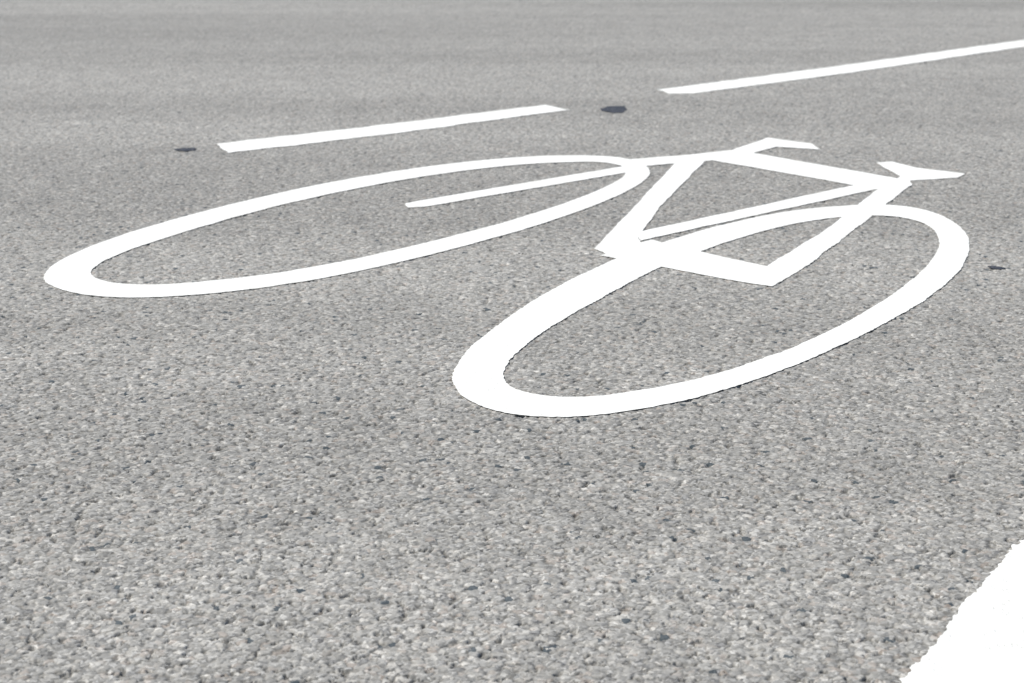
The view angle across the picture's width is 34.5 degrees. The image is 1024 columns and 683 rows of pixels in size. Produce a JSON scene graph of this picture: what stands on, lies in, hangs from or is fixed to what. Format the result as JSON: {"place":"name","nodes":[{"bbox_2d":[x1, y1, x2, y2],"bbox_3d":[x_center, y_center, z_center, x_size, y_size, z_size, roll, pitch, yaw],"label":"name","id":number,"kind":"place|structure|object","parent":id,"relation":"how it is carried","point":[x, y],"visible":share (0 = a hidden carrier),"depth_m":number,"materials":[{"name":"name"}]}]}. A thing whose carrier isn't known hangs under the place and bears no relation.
{"place":"outdoors","nodes":[
{"label":"outdoors","id":0,"kind":"place"},
{"bbox_2d":[0,0,1023,682],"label":"asphalt road","id":1,"kind":"structure","parent":0,"point":[332,480],"depth_m":3.58,"materials":[{"name":"grey asphalt"}]},
{"bbox_2d":[175,148,196,150],"bbox_3d":[-1.256,-0.739,6.346,0.090,0.001,0.085,-4,16,-12],"label":"tar spot","id":2,"kind":"object","parent":1,"relation":"on","point":[186,149],"visible":1,"depth_m":6.34,"materials":[{"name":"grey asphalt"}]},
{"bbox_2d":[44,138,969,416],"bbox_3d":[0.390,-0.370,5.025,2.395,0.001,3.352,14,21,40],"label":"bicycle road marking","id":3,"kind":"object","parent":1,"relation":"on","point":[480,368],"visible":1,"depth_m":4.58,"materials":[{"name":"paint"}]},
{"bbox_2d":[601,106,625,112],"bbox_3d":[0.461,-1.050,7.458,0.110,0.001,0.244,2,16,8],"label":"tar spot","id":4,"kind":"object","parent":1,"relation":"on","point":[615,109],"visible":1,"depth_m":7.45,"materials":[{"name":"grey asphalt"}]},
{"bbox_2d":[216,40,1023,151],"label":"dashed lane line","id":5,"kind":"object","parent":1,"relation":"on","point":[279,141],"visible":1,"depth_m":7.45,"materials":[{"name":"paint"}]},
{"bbox_2d":[988,266,1003,268],"bbox_3d":[1.297,-0.199,4.413,0.044,0.001,0.037,0,16,0],"label":"tar spot","id":6,"kind":"object","parent":1,"relation":"on","point":[994,267],"visible":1,"depth_m":4.41,"materials":[{"name":"grey asphalt"}]},
{"label":"ground","id":7,"kind":"structure","parent":0,"visible":0},
{"bbox_2d":[902,531,1023,682],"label":"edge line","id":8,"kind":"object","parent":7,"relation":"on","point":[980,639],"visible":1,"depth_m":2.25,"materials":[{"name":"paint"}]}
]}

